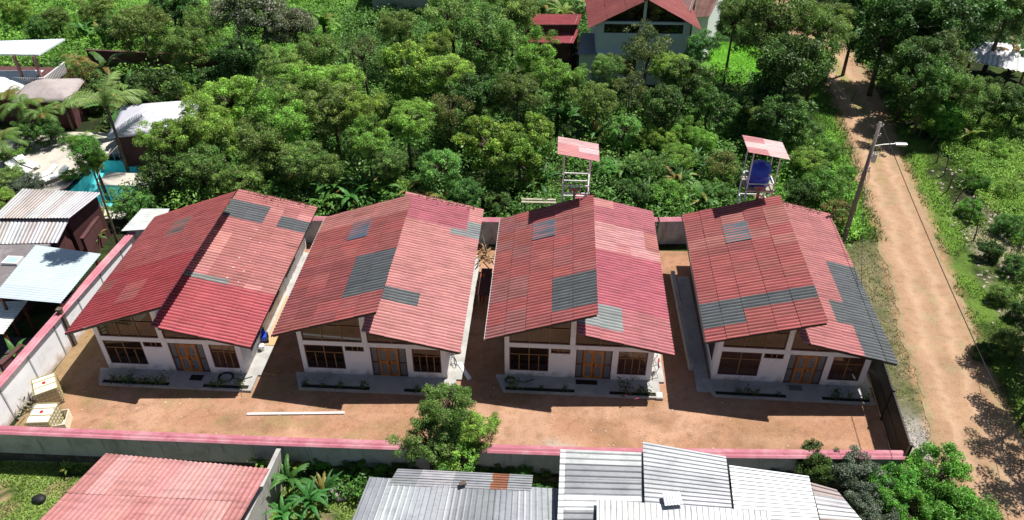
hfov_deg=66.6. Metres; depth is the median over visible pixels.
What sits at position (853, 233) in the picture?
bright thicket
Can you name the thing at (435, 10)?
tree
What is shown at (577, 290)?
house
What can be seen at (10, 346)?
broad leaf plant
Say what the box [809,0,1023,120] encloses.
undergrowth
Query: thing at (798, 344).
gable window
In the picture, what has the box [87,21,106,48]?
banana plant
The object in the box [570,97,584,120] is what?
banana plant
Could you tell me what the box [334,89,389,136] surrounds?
tree
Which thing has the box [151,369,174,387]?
bed plant
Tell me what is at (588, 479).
tin roof building
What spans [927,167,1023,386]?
verge plants
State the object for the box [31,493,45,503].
rock
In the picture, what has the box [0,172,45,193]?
shrub
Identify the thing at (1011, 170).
vine field
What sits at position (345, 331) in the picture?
gable window
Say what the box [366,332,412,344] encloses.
gable window
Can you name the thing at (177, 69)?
banana plant
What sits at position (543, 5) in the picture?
banana plant
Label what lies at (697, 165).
broad leaf plant
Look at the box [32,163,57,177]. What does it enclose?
sun lounger
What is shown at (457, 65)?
tree
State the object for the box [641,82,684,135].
tree
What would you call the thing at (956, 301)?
overhead cable
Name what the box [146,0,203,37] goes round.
shrub
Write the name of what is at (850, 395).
bed plant
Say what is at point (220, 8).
tree
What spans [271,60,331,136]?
tree
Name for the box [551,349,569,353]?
window
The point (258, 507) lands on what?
block wall
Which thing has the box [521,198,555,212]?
plank rack
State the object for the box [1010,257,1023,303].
tree
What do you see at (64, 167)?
sun lounger
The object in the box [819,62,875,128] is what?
overhead cable
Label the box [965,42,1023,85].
shed
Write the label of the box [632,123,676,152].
shrub
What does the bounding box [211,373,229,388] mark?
bed plant
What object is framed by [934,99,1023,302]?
field grass
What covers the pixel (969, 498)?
shrub
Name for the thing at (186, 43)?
tree
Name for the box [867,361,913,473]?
metal gate
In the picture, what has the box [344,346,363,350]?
window
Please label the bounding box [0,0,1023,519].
ground
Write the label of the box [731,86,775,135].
tree
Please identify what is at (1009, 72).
banana plant
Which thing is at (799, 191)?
shrub
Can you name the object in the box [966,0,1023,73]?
tree
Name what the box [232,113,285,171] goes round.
tree
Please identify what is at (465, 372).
white pipe
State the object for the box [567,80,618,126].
tree
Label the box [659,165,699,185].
broad leaf plant
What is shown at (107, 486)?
shed
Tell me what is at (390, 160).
tree
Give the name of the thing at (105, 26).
shrub
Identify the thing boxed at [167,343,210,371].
door
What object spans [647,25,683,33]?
window
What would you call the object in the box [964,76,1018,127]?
tree
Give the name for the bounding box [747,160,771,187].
water tank
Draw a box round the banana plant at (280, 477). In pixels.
[268,453,314,491]
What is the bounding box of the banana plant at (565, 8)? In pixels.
[545,0,581,19]
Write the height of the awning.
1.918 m
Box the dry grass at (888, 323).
[841,233,955,481]
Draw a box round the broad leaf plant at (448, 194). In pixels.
[421,186,465,201]
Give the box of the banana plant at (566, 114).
[543,100,582,135]
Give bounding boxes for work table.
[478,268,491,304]
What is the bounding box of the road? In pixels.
[775,0,1023,519]
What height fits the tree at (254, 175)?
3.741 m
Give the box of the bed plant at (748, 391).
[744,384,753,398]
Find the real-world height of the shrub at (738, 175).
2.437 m
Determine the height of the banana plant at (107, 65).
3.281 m
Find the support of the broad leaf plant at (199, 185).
on the ground at (44, 312)
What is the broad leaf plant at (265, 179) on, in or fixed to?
on the ground at (44, 312)
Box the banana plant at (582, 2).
[574,0,586,22]
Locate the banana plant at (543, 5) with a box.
[537,0,555,11]
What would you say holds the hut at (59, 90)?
on the ground at (44, 312)
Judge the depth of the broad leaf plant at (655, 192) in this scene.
51.88 m
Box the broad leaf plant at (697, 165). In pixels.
[688,146,709,175]
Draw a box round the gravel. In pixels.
[59,268,889,486]
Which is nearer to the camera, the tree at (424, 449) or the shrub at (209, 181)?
the tree at (424, 449)
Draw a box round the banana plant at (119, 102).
[109,82,137,109]
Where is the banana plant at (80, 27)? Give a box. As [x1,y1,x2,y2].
[66,21,90,40]
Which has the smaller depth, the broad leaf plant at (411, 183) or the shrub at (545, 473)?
the shrub at (545, 473)
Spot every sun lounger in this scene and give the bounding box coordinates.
[4,159,32,172]
[12,154,40,171]
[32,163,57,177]
[40,164,68,185]
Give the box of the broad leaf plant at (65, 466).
[59,459,76,474]
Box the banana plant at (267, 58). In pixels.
[253,51,281,66]
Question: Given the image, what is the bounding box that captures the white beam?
[247,411,344,415]
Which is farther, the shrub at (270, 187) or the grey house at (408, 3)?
the grey house at (408, 3)
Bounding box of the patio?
[0,130,149,219]
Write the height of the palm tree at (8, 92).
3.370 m
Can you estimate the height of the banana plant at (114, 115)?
4.433 m
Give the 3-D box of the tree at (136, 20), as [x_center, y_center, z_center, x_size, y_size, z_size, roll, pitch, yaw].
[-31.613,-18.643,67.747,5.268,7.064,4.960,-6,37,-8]
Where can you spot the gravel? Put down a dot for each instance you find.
(488, 409)
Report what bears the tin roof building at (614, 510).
on the ground at (44, 312)
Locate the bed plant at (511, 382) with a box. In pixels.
[504,374,522,389]
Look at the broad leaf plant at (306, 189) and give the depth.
52.60 m
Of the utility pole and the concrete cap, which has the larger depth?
the utility pole
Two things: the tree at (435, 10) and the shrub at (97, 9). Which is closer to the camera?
the tree at (435, 10)
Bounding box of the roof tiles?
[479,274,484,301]
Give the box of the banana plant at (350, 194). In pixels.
[333,184,367,208]
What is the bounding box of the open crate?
[53,409,72,427]
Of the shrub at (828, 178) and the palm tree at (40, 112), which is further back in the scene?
the palm tree at (40, 112)
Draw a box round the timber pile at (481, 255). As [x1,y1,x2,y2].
[476,235,494,264]
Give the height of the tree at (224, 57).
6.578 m
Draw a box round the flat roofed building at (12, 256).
[0,243,51,321]
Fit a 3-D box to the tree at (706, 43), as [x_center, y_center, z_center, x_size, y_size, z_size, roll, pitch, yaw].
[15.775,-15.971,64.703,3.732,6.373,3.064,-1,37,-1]
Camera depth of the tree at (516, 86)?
56.67 m
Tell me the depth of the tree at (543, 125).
53.42 m
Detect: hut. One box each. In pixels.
[0,70,43,122]
[9,78,89,128]
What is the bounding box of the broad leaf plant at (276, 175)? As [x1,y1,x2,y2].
[264,167,298,196]
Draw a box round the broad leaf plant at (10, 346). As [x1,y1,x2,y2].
[4,338,25,356]
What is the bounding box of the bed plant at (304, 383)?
[301,377,309,388]
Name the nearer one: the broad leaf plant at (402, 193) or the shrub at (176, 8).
the broad leaf plant at (402, 193)
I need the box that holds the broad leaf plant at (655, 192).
[644,182,671,204]
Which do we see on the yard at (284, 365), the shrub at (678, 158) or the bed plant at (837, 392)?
the bed plant at (837, 392)
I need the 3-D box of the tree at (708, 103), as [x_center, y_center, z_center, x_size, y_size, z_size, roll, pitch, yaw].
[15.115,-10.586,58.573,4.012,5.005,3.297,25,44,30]
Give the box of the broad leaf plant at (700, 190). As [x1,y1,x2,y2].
[688,181,722,206]
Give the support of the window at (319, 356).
in the house at (382, 295)
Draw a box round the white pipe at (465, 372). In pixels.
[457,362,470,379]
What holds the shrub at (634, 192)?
on the ground at (44, 312)
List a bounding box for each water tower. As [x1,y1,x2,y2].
[557,136,599,201]
[736,135,789,203]
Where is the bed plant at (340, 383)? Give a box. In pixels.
[334,377,346,389]
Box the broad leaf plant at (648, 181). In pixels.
[647,176,657,191]
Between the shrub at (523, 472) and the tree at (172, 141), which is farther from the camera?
the tree at (172, 141)
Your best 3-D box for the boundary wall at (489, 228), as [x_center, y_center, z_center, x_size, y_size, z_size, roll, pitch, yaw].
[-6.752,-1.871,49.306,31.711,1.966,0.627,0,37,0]
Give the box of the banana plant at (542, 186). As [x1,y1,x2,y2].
[517,161,561,196]
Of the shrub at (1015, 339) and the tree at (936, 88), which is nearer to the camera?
the shrub at (1015, 339)
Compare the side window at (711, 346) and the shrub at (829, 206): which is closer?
the side window at (711, 346)
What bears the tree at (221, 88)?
on the ground at (44, 312)
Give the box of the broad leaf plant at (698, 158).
[683,147,707,169]
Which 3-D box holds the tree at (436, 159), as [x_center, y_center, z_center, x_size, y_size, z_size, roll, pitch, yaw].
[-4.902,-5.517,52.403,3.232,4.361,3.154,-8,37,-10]
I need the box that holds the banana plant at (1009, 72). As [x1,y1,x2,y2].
[989,36,1023,74]
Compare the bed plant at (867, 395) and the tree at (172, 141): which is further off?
the tree at (172, 141)
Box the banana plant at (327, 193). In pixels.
[308,178,343,215]
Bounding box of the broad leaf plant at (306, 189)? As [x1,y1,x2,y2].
[295,179,315,195]
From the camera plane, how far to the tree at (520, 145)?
51.59 m
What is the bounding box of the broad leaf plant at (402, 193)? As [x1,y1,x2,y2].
[392,188,420,196]
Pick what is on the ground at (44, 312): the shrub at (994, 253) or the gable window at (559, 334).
the shrub at (994, 253)
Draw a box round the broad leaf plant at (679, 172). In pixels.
[663,163,695,182]
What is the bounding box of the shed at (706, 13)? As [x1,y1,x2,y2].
[687,0,722,62]
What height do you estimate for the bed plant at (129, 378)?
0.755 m
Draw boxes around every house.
[65,189,317,391]
[107,100,200,166]
[271,191,483,395]
[372,0,431,18]
[484,194,674,399]
[585,0,701,86]
[681,195,898,405]
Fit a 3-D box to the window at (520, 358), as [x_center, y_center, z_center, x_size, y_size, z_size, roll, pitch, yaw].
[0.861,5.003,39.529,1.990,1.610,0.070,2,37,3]
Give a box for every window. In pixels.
[97,311,157,337]
[102,340,148,363]
[143,342,161,346]
[162,331,203,339]
[208,345,239,367]
[301,318,361,341]
[303,344,345,368]
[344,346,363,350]
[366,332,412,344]
[411,349,441,372]
[509,322,570,344]
[509,347,548,370]
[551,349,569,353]
[575,326,624,346]
[604,24,639,32]
[617,351,647,374]
[620,60,635,73]
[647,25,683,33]
[708,343,714,359]
[717,351,761,375]
[723,331,789,349]
[764,353,783,358]
[791,330,843,351]
[827,357,865,380]
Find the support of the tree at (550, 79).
on the ground at (44, 312)
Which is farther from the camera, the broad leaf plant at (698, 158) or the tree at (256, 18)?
the tree at (256, 18)
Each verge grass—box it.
[795,67,887,241]
[874,86,1023,407]
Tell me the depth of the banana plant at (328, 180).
51.94 m
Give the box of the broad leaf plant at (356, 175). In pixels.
[341,172,378,201]
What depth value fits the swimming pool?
56.62 m
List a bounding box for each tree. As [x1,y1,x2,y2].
[0,85,21,122]
[0,94,45,133]
[0,127,27,159]
[21,104,58,139]
[49,100,80,130]
[57,70,147,171]
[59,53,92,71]
[60,134,117,243]
[76,131,110,201]
[100,185,159,220]
[106,3,172,76]
[121,65,188,103]
[132,118,213,188]
[135,150,189,200]
[160,21,210,83]
[171,93,238,155]
[173,134,230,197]
[193,74,268,149]
[206,0,254,50]
[207,35,267,107]
[214,160,269,193]
[229,0,290,48]
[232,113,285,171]
[247,84,316,177]
[248,76,302,118]
[255,44,310,89]
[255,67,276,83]
[266,5,318,64]
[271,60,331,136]
[278,140,329,201]
[283,78,360,159]
[293,33,338,95]
[303,153,347,190]
[324,63,365,126]
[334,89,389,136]
[338,34,379,96]
[344,113,390,194]
[366,146,407,180]
[374,9,419,83]
[379,40,433,112]
[385,415,456,469]
[386,97,436,174]
[415,148,461,195]
[416,381,477,442]
[417,0,483,54]
[417,53,475,128]
[419,28,455,94]
[429,92,475,151]
[445,71,499,148]
[451,115,512,186]
[453,1,518,76]
[453,408,502,450]
[483,0,539,73]
[483,130,555,198]
[494,70,544,133]
[510,111,554,155]
[514,24,559,113]
[530,56,590,135]
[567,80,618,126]
[589,52,626,109]
[612,70,647,115]
[617,18,674,107]
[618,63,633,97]
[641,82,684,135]
[647,51,697,120]
[658,58,715,115]
[682,29,729,91]
[687,84,741,133]
[714,0,752,84]
[729,0,821,76]
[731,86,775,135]
[742,34,841,118]
[743,99,785,136]
[752,93,813,141]
[795,6,857,99]
[819,1,856,81]
[836,0,885,75]
[844,0,960,95]
[875,0,989,73]
[882,35,955,119]
[891,60,956,137]
[919,26,977,119]
[928,66,1001,137]
[938,0,1021,56]
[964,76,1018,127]
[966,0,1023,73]
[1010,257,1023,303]
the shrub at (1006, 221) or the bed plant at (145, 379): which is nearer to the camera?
the bed plant at (145, 379)
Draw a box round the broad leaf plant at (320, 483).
[302,469,342,503]
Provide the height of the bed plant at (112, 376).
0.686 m
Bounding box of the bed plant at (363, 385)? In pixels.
[355,377,369,390]
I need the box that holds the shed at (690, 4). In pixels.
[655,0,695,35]
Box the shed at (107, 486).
[40,453,268,519]
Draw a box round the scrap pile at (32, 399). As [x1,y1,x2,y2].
[14,392,36,418]
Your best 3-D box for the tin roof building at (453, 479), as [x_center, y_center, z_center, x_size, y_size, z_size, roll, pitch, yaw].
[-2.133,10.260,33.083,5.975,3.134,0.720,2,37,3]
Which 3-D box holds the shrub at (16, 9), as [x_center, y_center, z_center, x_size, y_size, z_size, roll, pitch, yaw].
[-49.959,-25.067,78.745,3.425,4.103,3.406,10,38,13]
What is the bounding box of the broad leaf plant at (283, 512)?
[261,494,300,519]
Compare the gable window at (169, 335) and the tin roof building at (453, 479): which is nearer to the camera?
the tin roof building at (453, 479)
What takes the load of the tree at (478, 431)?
on the ground at (44, 312)
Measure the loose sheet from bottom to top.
0.107 m
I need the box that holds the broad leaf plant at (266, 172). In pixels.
[262,165,281,184]
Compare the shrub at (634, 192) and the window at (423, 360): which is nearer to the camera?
the window at (423, 360)
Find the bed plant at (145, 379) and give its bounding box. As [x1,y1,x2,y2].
[137,375,152,384]
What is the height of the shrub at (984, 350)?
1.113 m
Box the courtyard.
[0,336,32,372]
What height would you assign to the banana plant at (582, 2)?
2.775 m
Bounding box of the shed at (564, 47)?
[525,29,578,73]
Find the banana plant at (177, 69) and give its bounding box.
[152,62,196,75]
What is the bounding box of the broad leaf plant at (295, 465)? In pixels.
[284,460,311,472]
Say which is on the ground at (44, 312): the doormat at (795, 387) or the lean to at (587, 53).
the lean to at (587, 53)
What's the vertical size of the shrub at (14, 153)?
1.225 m
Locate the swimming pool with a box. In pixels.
[59,147,155,208]
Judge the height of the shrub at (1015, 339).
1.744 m
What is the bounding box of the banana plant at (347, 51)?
[336,48,365,63]
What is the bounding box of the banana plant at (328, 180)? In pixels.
[313,169,361,204]
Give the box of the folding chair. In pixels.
[652,354,659,377]
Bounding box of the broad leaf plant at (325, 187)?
[311,176,347,207]
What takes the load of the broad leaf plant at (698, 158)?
on the ground at (44, 312)
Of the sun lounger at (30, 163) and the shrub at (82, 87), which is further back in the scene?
the shrub at (82, 87)
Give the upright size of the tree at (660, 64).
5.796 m
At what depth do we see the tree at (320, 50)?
60.88 m
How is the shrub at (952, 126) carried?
on the ground at (44, 312)
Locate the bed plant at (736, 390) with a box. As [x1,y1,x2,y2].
[730,387,742,394]
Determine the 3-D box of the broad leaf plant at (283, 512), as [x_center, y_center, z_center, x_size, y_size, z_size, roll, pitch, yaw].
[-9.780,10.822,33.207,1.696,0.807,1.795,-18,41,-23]
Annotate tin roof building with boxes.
[353,477,558,519]
[388,469,532,490]
[557,449,644,519]
[597,499,769,519]
[643,442,731,508]
[729,465,818,519]
[811,483,860,519]
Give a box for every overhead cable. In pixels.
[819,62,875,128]
[883,127,1023,447]
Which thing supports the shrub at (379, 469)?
on the ground at (44, 312)
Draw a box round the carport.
[0,245,99,335]
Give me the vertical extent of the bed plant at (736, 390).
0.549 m
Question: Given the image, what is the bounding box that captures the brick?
[459,480,466,486]
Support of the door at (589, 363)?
in the house at (577, 290)
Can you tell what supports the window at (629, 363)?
in the house at (577, 290)
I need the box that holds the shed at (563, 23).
[530,14,581,67]
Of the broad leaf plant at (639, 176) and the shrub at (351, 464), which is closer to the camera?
the shrub at (351, 464)
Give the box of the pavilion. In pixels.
[0,39,68,82]
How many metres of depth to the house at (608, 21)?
66.50 m
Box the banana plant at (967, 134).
[959,128,985,146]
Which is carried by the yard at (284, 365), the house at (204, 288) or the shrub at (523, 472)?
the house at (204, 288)
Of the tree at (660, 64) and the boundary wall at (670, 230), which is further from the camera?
the tree at (660, 64)
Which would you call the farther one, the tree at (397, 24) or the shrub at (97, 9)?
the shrub at (97, 9)
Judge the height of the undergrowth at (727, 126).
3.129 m
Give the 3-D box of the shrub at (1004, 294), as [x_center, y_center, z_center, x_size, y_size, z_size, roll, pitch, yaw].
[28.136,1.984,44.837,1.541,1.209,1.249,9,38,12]
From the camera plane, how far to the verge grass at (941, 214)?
51.51 m
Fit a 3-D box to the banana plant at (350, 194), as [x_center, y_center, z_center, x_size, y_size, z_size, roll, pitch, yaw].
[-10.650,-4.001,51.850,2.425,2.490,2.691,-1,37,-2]
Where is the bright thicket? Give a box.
[617,125,865,240]
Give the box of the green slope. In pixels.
[0,0,372,74]
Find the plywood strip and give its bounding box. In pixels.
[264,295,287,345]
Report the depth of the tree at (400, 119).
53.27 m
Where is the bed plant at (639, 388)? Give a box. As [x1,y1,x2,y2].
[633,384,647,396]
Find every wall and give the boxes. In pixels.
[0,232,135,425]
[0,344,23,371]
[0,425,905,476]
[79,216,107,252]
[86,49,267,71]
[243,446,285,519]
[305,216,657,243]
[657,217,690,243]
[670,271,709,392]
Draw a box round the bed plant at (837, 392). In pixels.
[826,385,843,402]
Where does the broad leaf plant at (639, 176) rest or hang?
on the ground at (44, 312)
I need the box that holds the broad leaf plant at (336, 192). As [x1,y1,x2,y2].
[315,189,340,213]
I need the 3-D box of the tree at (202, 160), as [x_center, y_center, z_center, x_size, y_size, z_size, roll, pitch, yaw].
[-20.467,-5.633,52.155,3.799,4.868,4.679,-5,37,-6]
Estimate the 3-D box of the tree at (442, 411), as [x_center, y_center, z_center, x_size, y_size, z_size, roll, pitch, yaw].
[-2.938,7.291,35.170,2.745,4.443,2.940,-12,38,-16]
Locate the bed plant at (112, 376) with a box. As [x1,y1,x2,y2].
[108,372,122,384]
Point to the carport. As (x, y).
(46, 274)
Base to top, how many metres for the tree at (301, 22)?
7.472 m
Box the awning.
[0,300,35,340]
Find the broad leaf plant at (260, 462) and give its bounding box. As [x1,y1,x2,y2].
[247,457,268,467]
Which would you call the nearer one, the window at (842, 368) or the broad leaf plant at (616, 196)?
the window at (842, 368)
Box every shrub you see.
[0,0,36,30]
[0,146,25,163]
[0,158,28,189]
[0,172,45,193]
[0,186,15,209]
[6,119,43,153]
[22,15,56,39]
[32,115,67,145]
[35,6,74,37]
[58,168,81,181]
[63,63,101,89]
[69,0,115,33]
[78,83,96,108]
[80,79,114,113]
[94,17,134,49]
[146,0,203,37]
[164,80,200,109]
[181,4,227,51]
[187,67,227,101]
[206,176,228,197]
[250,174,284,197]
[305,458,332,472]
[337,460,360,479]
[357,459,388,476]
[371,173,409,200]
[388,461,418,475]
[410,182,430,195]
[431,424,479,471]
[449,175,482,206]
[460,463,489,472]
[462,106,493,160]
[483,187,513,216]
[486,463,514,473]
[510,465,534,476]
[530,468,551,477]
[558,122,589,140]
[593,157,618,186]
[607,114,642,155]
[613,177,655,207]
[617,149,676,185]
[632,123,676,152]
[647,177,692,211]
[659,140,699,172]
[667,115,703,147]
[684,125,718,155]
[701,148,740,186]
[701,177,733,206]
[732,169,752,196]
[782,177,820,207]
[785,145,829,176]
[790,120,824,148]
[795,438,836,490]
[799,166,854,203]
[814,139,845,161]
[819,198,851,225]
[827,444,892,512]
[836,163,857,180]
[843,489,899,519]
[863,461,916,516]
[877,469,938,519]
[894,440,975,514]
[912,95,963,140]
[916,479,1004,519]
[928,114,964,140]
[948,499,1003,519]
[953,197,983,220]
[958,169,991,191]
[969,341,1003,365]
[974,238,1005,264]
[985,284,1013,306]
[987,138,1014,160]
[988,328,1023,361]
[989,213,1023,240]
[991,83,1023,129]
[995,180,1023,199]
[1001,254,1023,276]
[1004,299,1023,324]
[1010,128,1023,142]
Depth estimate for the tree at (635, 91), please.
58.63 m
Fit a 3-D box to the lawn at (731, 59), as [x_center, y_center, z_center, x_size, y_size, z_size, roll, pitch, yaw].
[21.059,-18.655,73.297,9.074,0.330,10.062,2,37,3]
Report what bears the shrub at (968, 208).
on the ground at (44, 312)
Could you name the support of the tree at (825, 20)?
on the ground at (44, 312)
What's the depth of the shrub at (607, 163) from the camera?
53.88 m
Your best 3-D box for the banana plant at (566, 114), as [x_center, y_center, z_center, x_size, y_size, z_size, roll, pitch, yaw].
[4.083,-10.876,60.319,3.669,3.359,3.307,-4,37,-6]
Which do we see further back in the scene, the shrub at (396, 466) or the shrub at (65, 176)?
the shrub at (65, 176)
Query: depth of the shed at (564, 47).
69.65 m
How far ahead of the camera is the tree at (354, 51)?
62.28 m
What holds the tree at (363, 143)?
on the ground at (44, 312)
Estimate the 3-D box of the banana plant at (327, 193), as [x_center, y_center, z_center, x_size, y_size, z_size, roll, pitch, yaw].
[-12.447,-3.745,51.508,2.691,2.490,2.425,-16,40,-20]
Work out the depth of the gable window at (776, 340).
38.35 m
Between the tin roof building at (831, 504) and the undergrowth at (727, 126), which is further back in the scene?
the undergrowth at (727, 126)
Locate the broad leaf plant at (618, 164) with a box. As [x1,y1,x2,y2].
[606,157,636,182]
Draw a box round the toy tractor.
[260,327,268,342]
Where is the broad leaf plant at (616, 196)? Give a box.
[609,187,624,202]
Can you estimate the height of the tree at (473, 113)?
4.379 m
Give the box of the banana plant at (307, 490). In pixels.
[284,475,331,519]
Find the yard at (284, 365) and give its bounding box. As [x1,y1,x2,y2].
[15,243,889,487]
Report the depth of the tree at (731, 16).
65.34 m
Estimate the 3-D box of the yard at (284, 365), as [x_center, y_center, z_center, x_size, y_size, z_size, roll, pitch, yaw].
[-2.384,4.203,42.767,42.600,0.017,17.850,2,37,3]
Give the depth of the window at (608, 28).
66.44 m
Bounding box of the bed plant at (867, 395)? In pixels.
[859,389,874,400]
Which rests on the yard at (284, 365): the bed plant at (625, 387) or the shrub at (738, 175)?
the bed plant at (625, 387)
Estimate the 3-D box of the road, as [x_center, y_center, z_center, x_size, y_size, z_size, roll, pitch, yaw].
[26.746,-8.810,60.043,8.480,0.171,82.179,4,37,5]
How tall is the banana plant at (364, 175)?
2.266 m
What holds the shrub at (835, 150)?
on the ground at (44, 312)
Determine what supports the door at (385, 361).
in the house at (382, 295)
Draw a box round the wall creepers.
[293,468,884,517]
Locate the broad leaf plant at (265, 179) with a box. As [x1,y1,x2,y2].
[239,173,277,191]
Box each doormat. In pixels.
[189,375,203,380]
[576,379,596,384]
[788,385,802,390]
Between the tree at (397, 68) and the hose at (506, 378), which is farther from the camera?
the tree at (397, 68)
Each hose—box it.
[218,372,251,381]
[505,376,533,382]
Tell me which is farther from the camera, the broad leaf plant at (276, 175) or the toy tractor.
the broad leaf plant at (276, 175)
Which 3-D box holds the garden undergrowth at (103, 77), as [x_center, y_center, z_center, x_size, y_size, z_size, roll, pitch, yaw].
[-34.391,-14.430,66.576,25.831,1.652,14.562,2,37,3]
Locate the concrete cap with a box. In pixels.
[655,392,662,399]
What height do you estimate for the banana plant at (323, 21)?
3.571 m
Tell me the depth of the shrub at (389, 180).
52.01 m
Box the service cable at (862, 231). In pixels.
[861,173,865,283]
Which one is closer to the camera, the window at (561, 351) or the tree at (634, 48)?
the window at (561, 351)
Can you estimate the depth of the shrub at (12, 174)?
54.71 m
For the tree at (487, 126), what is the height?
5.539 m
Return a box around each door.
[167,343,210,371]
[370,347,407,375]
[575,350,612,378]
[783,355,827,383]
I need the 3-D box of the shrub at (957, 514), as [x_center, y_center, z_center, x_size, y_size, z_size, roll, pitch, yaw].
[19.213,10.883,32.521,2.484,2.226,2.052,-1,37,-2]
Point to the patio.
(46, 157)
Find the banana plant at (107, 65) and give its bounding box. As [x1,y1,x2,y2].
[77,51,134,84]
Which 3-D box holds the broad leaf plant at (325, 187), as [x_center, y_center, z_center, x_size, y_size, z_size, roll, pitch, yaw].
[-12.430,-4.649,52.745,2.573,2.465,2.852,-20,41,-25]
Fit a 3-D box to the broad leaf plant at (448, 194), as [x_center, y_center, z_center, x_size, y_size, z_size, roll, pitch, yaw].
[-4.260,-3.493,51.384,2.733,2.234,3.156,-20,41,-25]
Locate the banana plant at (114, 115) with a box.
[82,69,147,126]
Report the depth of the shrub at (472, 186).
51.06 m
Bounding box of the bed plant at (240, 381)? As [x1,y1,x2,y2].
[231,370,244,391]
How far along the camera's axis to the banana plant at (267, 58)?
67.61 m
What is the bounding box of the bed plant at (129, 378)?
[124,370,136,385]
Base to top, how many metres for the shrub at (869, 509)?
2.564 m
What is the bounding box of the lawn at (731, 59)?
[687,41,761,82]
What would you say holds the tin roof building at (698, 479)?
on the ground at (44, 312)
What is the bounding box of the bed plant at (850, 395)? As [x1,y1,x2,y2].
[846,389,855,400]
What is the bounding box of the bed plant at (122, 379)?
[117,373,124,382]
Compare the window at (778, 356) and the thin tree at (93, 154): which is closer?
the window at (778, 356)
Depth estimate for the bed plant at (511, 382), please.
39.24 m
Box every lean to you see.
[122,209,168,240]
[577,33,596,83]
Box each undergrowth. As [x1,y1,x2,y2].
[0,54,263,126]
[107,0,851,249]
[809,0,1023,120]
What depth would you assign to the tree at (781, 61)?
56.67 m
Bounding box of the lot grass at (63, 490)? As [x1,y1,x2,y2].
[0,461,362,519]
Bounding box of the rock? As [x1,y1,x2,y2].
[329,486,352,501]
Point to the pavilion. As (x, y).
(31, 48)
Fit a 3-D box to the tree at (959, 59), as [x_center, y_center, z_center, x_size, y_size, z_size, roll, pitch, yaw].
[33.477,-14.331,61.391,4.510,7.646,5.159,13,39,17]
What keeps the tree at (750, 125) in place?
on the ground at (44, 312)
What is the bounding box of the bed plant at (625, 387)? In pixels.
[617,376,639,398]
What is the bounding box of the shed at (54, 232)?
[0,219,74,249]
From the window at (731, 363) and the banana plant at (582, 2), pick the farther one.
the banana plant at (582, 2)
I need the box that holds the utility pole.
[841,121,907,242]
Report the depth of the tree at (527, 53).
60.66 m
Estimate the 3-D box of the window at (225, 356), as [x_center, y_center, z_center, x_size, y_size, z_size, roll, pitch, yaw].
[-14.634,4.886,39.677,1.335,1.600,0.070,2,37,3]
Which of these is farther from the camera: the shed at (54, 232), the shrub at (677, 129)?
the shrub at (677, 129)
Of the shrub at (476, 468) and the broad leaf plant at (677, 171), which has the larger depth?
the broad leaf plant at (677, 171)
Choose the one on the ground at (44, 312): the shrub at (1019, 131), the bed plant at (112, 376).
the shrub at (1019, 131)
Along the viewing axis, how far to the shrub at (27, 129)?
58.75 m
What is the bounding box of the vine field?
[908,86,1023,245]
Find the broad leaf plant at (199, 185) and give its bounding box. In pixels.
[192,175,209,194]
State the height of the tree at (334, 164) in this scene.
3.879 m
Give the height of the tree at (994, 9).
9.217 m
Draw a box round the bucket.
[258,343,264,350]
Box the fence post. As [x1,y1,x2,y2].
[967,204,974,225]
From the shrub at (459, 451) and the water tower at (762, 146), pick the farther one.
the water tower at (762, 146)
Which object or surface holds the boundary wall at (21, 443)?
on the ground at (44, 312)
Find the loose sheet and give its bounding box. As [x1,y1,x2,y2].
[662,491,683,505]
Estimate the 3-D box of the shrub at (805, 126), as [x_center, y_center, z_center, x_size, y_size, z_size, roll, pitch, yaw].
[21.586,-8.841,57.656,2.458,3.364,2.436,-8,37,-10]
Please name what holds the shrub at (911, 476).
on the ground at (44, 312)
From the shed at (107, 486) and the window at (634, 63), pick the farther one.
the window at (634, 63)
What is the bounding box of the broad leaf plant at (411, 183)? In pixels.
[385,175,427,197]
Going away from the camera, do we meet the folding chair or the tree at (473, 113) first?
the folding chair
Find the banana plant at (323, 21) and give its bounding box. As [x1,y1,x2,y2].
[311,12,342,32]
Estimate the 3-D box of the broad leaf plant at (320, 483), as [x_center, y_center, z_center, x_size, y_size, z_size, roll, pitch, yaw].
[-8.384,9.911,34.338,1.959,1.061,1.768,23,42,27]
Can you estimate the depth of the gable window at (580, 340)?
38.61 m
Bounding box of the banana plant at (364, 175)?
[351,170,382,192]
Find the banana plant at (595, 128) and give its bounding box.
[575,115,618,143]
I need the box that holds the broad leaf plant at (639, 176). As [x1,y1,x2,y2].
[630,171,650,185]
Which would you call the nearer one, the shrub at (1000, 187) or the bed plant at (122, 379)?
the bed plant at (122, 379)
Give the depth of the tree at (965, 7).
62.34 m
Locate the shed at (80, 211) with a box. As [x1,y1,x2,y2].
[0,188,110,251]
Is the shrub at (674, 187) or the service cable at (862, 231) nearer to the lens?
the service cable at (862, 231)
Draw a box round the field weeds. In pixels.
[924,114,1023,213]
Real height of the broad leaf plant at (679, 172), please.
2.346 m
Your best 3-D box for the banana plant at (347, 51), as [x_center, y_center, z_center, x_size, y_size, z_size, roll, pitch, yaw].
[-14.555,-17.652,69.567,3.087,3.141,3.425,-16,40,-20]

